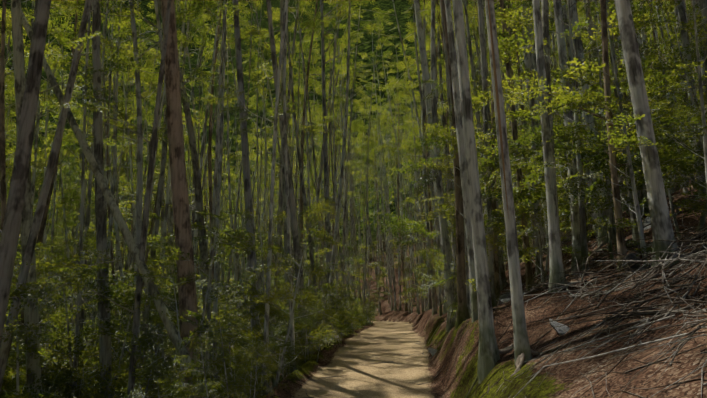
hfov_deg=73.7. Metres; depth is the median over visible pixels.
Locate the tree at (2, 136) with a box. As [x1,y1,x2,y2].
[0,0,98,397]
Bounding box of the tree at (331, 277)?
[324,0,380,339]
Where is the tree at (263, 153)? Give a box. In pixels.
[228,151,279,240]
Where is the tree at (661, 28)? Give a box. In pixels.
[656,0,691,184]
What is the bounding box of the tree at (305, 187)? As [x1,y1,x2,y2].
[288,115,322,281]
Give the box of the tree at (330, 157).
[303,107,361,239]
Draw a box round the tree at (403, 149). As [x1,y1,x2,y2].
[392,101,416,210]
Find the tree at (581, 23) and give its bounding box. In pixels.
[552,1,610,160]
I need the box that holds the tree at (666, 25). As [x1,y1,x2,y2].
[658,0,683,91]
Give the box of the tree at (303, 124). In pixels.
[268,0,361,362]
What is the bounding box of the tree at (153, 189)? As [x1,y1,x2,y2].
[119,131,191,272]
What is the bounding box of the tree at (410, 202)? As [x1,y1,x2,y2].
[404,120,416,278]
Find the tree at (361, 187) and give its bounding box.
[353,151,367,280]
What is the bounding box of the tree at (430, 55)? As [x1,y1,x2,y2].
[405,2,453,115]
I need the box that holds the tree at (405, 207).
[387,130,413,285]
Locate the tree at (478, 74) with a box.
[469,54,490,107]
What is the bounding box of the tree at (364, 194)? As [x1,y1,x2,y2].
[352,146,375,296]
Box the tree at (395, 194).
[384,130,406,277]
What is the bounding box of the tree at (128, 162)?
[93,88,166,308]
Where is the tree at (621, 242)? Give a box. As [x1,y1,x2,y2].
[492,0,636,271]
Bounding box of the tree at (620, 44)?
[585,0,672,109]
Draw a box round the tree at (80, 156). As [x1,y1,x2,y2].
[36,35,143,325]
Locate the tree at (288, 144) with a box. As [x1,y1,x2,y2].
[258,69,296,283]
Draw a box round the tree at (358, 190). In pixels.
[353,141,365,210]
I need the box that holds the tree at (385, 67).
[375,66,411,214]
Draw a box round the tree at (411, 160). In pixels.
[390,0,440,249]
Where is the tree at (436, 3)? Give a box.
[435,0,444,54]
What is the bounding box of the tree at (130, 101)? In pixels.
[46,0,136,340]
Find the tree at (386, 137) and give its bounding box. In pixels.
[373,86,399,205]
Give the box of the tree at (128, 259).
[86,23,208,300]
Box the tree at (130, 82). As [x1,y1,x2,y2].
[84,21,187,320]
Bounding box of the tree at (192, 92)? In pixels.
[142,0,212,232]
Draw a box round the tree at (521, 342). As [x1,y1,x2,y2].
[485,0,531,366]
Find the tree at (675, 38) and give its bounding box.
[660,14,696,83]
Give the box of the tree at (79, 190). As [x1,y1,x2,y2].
[0,31,93,359]
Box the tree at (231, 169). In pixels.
[220,167,232,279]
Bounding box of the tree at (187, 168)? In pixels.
[129,137,211,325]
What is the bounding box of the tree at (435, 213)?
[405,0,444,304]
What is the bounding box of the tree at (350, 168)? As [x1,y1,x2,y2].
[339,111,364,232]
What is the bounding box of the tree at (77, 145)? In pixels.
[56,132,120,350]
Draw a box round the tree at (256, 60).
[245,54,278,296]
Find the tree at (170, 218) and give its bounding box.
[117,0,233,351]
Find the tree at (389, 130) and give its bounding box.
[359,60,400,231]
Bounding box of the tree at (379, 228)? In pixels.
[362,152,389,303]
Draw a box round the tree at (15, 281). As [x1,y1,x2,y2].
[12,261,69,333]
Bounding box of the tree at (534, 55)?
[528,3,558,160]
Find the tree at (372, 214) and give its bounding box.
[354,134,377,270]
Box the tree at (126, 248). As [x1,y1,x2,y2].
[71,131,135,313]
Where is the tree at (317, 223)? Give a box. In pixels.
[303,157,339,282]
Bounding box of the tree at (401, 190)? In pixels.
[398,121,420,312]
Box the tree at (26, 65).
[0,44,49,237]
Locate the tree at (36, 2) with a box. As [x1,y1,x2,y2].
[5,0,37,391]
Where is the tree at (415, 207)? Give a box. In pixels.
[402,133,415,251]
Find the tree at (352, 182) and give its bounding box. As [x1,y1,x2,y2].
[331,127,371,249]
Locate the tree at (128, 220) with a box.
[92,177,130,297]
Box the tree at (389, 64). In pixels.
[360,18,420,313]
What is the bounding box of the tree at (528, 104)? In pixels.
[514,65,573,206]
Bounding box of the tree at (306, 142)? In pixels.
[270,0,338,321]
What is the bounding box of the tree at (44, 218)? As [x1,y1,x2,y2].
[0,0,91,386]
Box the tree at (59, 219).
[31,151,72,323]
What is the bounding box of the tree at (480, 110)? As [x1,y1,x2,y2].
[415,0,520,210]
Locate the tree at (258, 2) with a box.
[238,0,301,290]
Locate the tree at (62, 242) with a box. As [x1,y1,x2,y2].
[39,188,77,344]
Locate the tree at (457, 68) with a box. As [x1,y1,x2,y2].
[438,32,478,157]
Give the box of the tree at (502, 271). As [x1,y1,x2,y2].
[417,0,524,287]
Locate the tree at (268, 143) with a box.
[267,93,321,347]
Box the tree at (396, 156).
[382,117,407,303]
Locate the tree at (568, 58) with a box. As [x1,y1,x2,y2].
[526,1,626,224]
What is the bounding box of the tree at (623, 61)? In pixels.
[614,2,626,77]
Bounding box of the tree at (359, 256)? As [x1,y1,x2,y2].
[334,39,369,305]
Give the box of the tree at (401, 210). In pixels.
[388,151,408,285]
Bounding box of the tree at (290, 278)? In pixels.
[231,3,295,373]
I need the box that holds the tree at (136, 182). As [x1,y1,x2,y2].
[124,136,173,280]
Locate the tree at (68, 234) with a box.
[5,99,76,301]
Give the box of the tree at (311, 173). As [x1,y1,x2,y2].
[291,113,339,248]
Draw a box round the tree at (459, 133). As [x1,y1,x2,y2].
[444,0,477,322]
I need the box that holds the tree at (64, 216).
[37,68,119,332]
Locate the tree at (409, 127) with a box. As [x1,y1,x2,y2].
[399,76,420,188]
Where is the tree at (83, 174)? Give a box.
[51,0,147,391]
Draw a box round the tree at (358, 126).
[307,99,372,303]
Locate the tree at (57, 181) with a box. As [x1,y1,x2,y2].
[31,136,76,329]
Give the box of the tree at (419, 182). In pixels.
[410,114,425,229]
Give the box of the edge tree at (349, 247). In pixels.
[307,0,380,303]
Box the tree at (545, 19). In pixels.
[541,0,565,278]
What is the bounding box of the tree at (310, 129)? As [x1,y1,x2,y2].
[288,51,343,285]
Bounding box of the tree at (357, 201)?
[338,142,364,288]
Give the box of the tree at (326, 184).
[286,0,374,339]
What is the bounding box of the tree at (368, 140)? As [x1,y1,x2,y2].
[340,11,398,320]
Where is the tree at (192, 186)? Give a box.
[175,142,209,262]
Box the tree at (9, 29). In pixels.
[0,8,75,362]
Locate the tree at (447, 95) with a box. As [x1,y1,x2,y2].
[399,1,497,227]
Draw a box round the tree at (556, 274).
[532,0,564,292]
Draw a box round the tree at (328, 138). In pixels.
[303,108,336,227]
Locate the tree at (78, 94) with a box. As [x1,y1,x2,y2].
[32,76,160,346]
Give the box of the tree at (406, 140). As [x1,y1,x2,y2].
[390,73,421,240]
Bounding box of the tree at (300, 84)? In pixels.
[274,71,323,263]
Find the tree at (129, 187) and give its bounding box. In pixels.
[95,76,157,316]
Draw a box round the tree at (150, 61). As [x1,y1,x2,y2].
[75,41,173,289]
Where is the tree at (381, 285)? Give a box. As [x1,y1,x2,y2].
[339,99,388,314]
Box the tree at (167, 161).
[124,80,185,259]
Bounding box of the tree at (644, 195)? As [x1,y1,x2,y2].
[551,57,648,213]
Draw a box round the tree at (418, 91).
[404,33,442,226]
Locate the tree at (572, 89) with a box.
[541,2,591,224]
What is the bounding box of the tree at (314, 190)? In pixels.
[256,114,321,280]
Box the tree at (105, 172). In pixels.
[25,0,130,228]
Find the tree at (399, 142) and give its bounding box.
[377,81,412,214]
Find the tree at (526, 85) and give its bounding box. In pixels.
[506,2,552,183]
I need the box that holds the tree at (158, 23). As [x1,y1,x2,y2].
[109,0,174,302]
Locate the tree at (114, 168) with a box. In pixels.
[90,1,159,386]
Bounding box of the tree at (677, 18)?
[674,0,697,186]
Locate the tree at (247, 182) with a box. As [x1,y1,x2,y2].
[192,0,301,397]
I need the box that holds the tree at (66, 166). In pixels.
[5,57,79,326]
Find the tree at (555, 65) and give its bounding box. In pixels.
[526,0,569,239]
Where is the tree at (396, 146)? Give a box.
[391,110,409,193]
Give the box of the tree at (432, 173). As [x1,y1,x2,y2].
[396,98,450,296]
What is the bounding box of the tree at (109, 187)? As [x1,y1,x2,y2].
[67,107,135,335]
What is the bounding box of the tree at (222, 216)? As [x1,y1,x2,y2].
[200,171,236,293]
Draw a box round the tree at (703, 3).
[700,0,706,88]
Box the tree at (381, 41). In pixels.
[287,6,395,313]
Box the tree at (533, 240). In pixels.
[507,0,534,253]
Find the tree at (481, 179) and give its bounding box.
[474,122,521,241]
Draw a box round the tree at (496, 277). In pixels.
[470,77,500,305]
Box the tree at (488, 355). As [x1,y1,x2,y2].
[452,0,499,383]
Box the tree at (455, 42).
[435,1,515,82]
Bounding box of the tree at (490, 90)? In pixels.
[465,0,507,256]
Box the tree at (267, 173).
[225,123,288,292]
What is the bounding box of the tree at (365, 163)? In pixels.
[355,111,380,207]
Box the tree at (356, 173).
[309,110,360,266]
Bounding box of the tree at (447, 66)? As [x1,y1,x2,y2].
[440,2,454,185]
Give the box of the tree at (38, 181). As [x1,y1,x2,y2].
[0,145,77,296]
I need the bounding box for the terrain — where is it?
[0,0,706,397]
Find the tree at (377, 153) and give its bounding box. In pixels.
[353,94,394,245]
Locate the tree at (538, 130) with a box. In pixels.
[494,0,706,216]
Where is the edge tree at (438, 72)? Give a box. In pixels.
[409,0,451,263]
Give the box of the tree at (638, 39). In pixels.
[630,0,674,192]
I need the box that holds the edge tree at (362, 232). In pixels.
[326,51,381,308]
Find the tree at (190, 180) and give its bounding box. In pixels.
[164,151,202,310]
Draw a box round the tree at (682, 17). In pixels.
[675,0,705,197]
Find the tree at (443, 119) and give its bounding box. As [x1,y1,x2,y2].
[377,0,485,292]
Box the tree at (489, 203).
[477,0,538,307]
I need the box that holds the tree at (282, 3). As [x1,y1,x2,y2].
[242,0,327,375]
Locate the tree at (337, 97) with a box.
[298,4,375,327]
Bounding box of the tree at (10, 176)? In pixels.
[0,154,32,233]
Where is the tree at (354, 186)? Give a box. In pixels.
[339,140,363,255]
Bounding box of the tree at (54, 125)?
[31,111,77,327]
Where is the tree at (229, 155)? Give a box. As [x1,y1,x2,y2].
[217,68,256,280]
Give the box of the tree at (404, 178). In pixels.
[390,145,422,219]
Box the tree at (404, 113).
[394,85,441,201]
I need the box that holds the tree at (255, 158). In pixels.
[225,119,263,267]
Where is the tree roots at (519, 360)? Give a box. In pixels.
[280,229,701,397]
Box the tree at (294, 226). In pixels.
[246,0,309,367]
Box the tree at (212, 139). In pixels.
[201,100,225,178]
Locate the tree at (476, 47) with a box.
[466,0,504,267]
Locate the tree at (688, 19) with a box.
[685,4,695,42]
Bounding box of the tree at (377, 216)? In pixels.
[355,161,391,280]
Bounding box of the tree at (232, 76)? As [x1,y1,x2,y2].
[223,71,270,260]
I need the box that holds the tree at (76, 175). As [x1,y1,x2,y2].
[53,172,114,344]
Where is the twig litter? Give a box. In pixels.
[283,189,706,397]
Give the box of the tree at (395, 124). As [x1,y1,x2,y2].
[376,42,412,209]
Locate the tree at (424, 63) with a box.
[371,0,456,313]
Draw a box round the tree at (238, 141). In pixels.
[222,140,242,268]
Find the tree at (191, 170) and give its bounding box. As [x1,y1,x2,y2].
[185,130,224,289]
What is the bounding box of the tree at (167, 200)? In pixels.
[150,0,186,394]
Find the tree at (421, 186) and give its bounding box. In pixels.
[389,72,446,269]
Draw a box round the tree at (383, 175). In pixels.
[369,105,397,256]
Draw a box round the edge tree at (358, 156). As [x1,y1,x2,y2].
[324,73,381,313]
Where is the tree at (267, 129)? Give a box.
[249,128,308,297]
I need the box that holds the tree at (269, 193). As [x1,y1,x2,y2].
[242,136,277,292]
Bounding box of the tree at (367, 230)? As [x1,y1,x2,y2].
[356,143,368,272]
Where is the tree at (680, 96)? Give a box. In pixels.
[663,9,699,106]
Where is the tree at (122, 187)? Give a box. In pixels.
[52,153,130,329]
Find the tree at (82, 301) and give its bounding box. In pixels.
[77,0,175,393]
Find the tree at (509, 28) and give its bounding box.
[487,0,542,257]
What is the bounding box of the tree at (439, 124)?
[417,56,471,238]
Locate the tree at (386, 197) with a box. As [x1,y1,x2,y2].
[371,141,395,271]
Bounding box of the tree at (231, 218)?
[200,13,255,310]
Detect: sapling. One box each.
[0,234,66,361]
[0,363,87,397]
[0,370,25,397]
[0,385,40,397]
[1,280,58,397]
[1,280,126,397]
[2,273,122,397]
[2,318,75,397]
[2,327,40,388]
[3,330,56,362]
[4,252,91,392]
[5,308,66,395]
[5,366,99,397]
[7,257,154,396]
[8,306,58,394]
[8,355,50,395]
[9,242,124,394]
[11,343,71,360]
[13,259,157,396]
[19,305,86,390]
[24,252,177,397]
[24,328,84,364]
[39,264,123,371]
[68,360,126,397]
[75,248,174,360]
[80,289,169,397]
[82,310,202,397]
[83,285,174,362]
[93,310,180,391]
[110,268,238,397]
[111,302,159,396]
[112,317,169,390]
[120,220,267,397]
[121,247,242,359]
[121,373,157,397]
[123,279,215,395]
[127,277,223,396]
[127,374,202,397]
[147,238,260,353]
[147,313,233,392]
[147,347,169,394]
[148,327,223,381]
[160,254,246,386]
[164,301,229,389]
[166,290,250,365]
[167,316,250,384]
[168,323,247,397]
[176,208,336,386]
[179,310,255,397]
[199,228,298,347]
[199,306,272,395]
[203,224,357,387]
[204,346,250,397]
[206,342,265,397]
[218,292,246,373]
[219,294,247,377]
[223,342,280,397]
[224,358,265,397]
[225,310,280,360]
[233,268,308,365]
[234,337,280,397]
[234,360,268,397]
[235,323,276,393]
[237,296,291,382]
[243,206,354,353]
[243,268,332,378]
[249,335,302,388]
[250,301,304,387]
[253,336,282,392]
[260,289,300,370]
[269,295,312,378]
[271,237,326,313]
[272,340,289,376]
[272,352,297,368]
[274,229,368,354]
[277,313,306,362]
[277,334,305,372]
[287,307,324,362]
[293,294,332,359]
[297,279,352,333]
[304,314,327,344]
[304,314,331,353]
[307,292,346,361]
[308,302,330,343]
[312,284,350,332]
[316,311,339,335]
[319,305,347,342]
[327,293,358,335]
[330,317,349,339]
[331,300,356,337]
[338,276,366,332]
[350,248,391,309]
[356,289,376,321]
[356,300,369,327]
[362,288,378,307]
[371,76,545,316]
[397,287,415,312]
[398,157,456,316]
[399,257,441,310]
[400,242,425,312]
[412,193,503,288]
[413,217,508,331]
[415,221,455,295]
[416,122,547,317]
[422,221,455,293]
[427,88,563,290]
[428,211,546,288]
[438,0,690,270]
[487,225,521,270]
[492,172,606,286]
[493,166,591,283]
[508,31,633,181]
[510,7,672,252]
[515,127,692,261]
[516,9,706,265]
[517,161,591,239]
[521,79,637,201]
[528,38,630,189]
[539,169,590,223]
[581,146,704,245]
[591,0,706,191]
[594,45,692,171]
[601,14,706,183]
[603,85,692,178]
[606,139,706,255]
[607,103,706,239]
[623,27,699,188]
[631,57,706,230]
[639,32,699,153]
[656,4,705,86]
[667,130,695,179]
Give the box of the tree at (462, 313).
[440,0,469,329]
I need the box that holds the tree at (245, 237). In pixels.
[225,192,245,266]
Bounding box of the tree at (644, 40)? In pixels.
[603,2,682,195]
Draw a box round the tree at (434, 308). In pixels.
[422,0,453,315]
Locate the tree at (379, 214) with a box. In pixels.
[369,137,389,269]
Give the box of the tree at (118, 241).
[82,3,151,353]
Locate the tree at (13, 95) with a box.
[0,10,37,163]
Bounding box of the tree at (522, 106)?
[510,3,540,200]
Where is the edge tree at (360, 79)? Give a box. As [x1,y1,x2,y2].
[322,29,376,294]
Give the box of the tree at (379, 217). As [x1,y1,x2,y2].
[359,141,384,294]
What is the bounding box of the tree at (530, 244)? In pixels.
[473,2,532,253]
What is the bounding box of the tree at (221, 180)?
[201,148,244,221]
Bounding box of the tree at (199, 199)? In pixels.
[99,0,284,389]
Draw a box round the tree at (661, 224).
[614,0,680,269]
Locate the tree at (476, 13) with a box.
[452,5,553,227]
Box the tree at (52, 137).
[7,0,101,305]
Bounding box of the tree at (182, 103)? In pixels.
[90,2,250,326]
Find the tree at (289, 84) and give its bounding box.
[267,0,367,365]
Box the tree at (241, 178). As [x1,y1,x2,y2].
[201,121,258,296]
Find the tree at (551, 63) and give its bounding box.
[521,0,589,183]
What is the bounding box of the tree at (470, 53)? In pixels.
[464,0,486,199]
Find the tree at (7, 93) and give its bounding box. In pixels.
[0,38,34,213]
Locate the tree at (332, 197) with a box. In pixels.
[316,133,342,283]
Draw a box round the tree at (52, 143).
[8,17,102,286]
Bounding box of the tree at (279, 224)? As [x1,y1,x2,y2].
[272,1,289,355]
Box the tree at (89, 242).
[54,184,125,345]
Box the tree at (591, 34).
[583,0,627,211]
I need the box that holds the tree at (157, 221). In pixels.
[97,108,167,376]
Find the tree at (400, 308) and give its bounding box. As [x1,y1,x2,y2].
[369,116,422,310]
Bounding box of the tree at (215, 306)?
[206,0,228,397]
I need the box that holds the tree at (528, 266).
[499,0,534,291]
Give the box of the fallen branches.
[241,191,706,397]
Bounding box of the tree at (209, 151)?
[188,0,276,323]
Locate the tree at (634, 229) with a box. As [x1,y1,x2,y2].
[606,0,639,243]
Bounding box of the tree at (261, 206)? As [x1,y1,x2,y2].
[252,162,278,288]
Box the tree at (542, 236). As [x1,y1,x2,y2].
[499,0,545,250]
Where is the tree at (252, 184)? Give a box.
[239,140,274,259]
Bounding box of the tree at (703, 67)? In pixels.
[692,0,706,115]
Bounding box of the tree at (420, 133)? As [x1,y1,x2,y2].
[343,0,476,305]
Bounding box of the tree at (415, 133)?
[403,20,445,245]
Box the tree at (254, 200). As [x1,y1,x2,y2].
[237,169,277,219]
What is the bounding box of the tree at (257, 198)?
[222,0,289,278]
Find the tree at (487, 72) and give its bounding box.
[467,21,504,197]
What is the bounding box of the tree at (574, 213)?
[553,0,581,273]
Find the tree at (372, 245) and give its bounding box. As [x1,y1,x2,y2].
[339,109,384,314]
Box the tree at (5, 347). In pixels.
[0,0,100,390]
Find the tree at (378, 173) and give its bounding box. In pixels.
[357,104,404,295]
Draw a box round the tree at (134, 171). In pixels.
[78,102,153,296]
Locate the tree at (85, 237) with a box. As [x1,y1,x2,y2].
[55,0,108,356]
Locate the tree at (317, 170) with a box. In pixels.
[280,28,336,285]
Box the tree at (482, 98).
[477,11,517,259]
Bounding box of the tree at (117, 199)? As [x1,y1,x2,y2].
[70,16,161,321]
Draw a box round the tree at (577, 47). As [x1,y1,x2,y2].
[495,0,612,245]
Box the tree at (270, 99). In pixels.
[194,0,353,157]
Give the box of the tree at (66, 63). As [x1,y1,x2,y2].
[1,0,84,75]
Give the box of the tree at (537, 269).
[525,0,540,275]
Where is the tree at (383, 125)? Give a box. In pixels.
[373,124,392,290]
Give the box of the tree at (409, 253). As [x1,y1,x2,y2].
[395,214,426,282]
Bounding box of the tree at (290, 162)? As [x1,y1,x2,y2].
[266,125,306,273]
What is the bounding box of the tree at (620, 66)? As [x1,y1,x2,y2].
[610,12,641,197]
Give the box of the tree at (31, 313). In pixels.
[7,0,145,397]
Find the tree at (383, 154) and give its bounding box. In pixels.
[369,95,392,197]
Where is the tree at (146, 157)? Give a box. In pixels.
[135,90,169,275]
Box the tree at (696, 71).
[685,0,700,108]
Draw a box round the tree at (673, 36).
[652,1,698,102]
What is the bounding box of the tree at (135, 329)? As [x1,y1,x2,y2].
[15,0,171,397]
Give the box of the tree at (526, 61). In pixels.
[490,0,613,248]
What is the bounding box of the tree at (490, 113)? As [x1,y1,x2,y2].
[470,68,515,210]
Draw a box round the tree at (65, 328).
[41,267,84,338]
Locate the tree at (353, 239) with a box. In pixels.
[351,138,374,297]
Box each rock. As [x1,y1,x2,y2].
[428,347,436,355]
[497,292,525,304]
[549,318,569,335]
[622,253,640,270]
[642,216,650,229]
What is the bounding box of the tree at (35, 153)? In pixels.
[0,0,111,205]
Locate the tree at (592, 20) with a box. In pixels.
[577,0,600,56]
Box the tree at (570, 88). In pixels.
[566,49,591,233]
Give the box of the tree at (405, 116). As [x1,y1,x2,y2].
[403,115,424,269]
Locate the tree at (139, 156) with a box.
[38,0,256,397]
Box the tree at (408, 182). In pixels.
[387,135,423,301]
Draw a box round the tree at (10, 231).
[0,0,50,346]
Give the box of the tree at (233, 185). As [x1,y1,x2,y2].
[229,183,245,266]
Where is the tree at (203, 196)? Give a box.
[185,155,213,279]
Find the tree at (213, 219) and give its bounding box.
[193,0,224,383]
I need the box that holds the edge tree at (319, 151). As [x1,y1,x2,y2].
[305,88,332,268]
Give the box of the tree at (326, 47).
[305,35,371,300]
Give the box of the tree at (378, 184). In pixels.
[358,135,380,274]
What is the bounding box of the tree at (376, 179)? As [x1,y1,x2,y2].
[358,114,383,289]
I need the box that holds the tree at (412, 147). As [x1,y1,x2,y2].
[396,0,458,159]
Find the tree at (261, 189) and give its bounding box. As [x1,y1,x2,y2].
[251,158,269,231]
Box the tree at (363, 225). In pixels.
[356,131,382,295]
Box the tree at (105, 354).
[41,0,188,397]
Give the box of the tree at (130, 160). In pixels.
[83,1,158,270]
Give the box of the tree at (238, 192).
[199,7,279,380]
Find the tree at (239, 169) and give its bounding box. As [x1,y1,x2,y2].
[222,112,250,227]
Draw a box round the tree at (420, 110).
[398,64,449,192]
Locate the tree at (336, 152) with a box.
[315,108,346,297]
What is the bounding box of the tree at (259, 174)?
[221,126,287,262]
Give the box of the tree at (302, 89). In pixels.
[272,75,345,268]
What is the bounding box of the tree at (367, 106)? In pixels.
[354,103,385,244]
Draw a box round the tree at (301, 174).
[287,0,329,348]
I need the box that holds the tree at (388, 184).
[371,86,406,283]
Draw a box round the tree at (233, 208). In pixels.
[223,149,245,262]
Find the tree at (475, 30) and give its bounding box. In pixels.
[436,0,520,91]
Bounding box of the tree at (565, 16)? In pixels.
[562,0,597,233]
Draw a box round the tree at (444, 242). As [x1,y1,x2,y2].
[430,0,455,331]
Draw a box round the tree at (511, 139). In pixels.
[470,5,521,262]
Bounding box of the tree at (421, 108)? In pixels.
[421,6,451,300]
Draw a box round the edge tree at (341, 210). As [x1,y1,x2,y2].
[329,120,364,270]
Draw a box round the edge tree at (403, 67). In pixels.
[397,36,452,312]
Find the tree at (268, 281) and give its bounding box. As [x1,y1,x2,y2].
[213,0,287,397]
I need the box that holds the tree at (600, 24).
[594,0,631,197]
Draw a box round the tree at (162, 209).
[109,1,236,392]
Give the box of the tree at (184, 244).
[161,0,200,397]
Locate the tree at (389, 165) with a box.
[381,106,401,200]
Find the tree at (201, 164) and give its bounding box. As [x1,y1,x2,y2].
[132,1,252,282]
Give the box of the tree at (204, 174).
[154,0,289,195]
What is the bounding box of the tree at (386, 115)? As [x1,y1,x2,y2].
[371,33,430,310]
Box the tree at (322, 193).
[308,132,338,273]
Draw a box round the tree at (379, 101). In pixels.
[365,99,402,274]
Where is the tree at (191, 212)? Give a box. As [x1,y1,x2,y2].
[150,184,209,281]
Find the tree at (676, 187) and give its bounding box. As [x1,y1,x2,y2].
[648,0,678,191]
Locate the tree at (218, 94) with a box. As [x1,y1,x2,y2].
[211,0,270,302]
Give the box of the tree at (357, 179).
[328,64,381,283]
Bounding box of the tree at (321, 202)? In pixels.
[310,130,350,284]

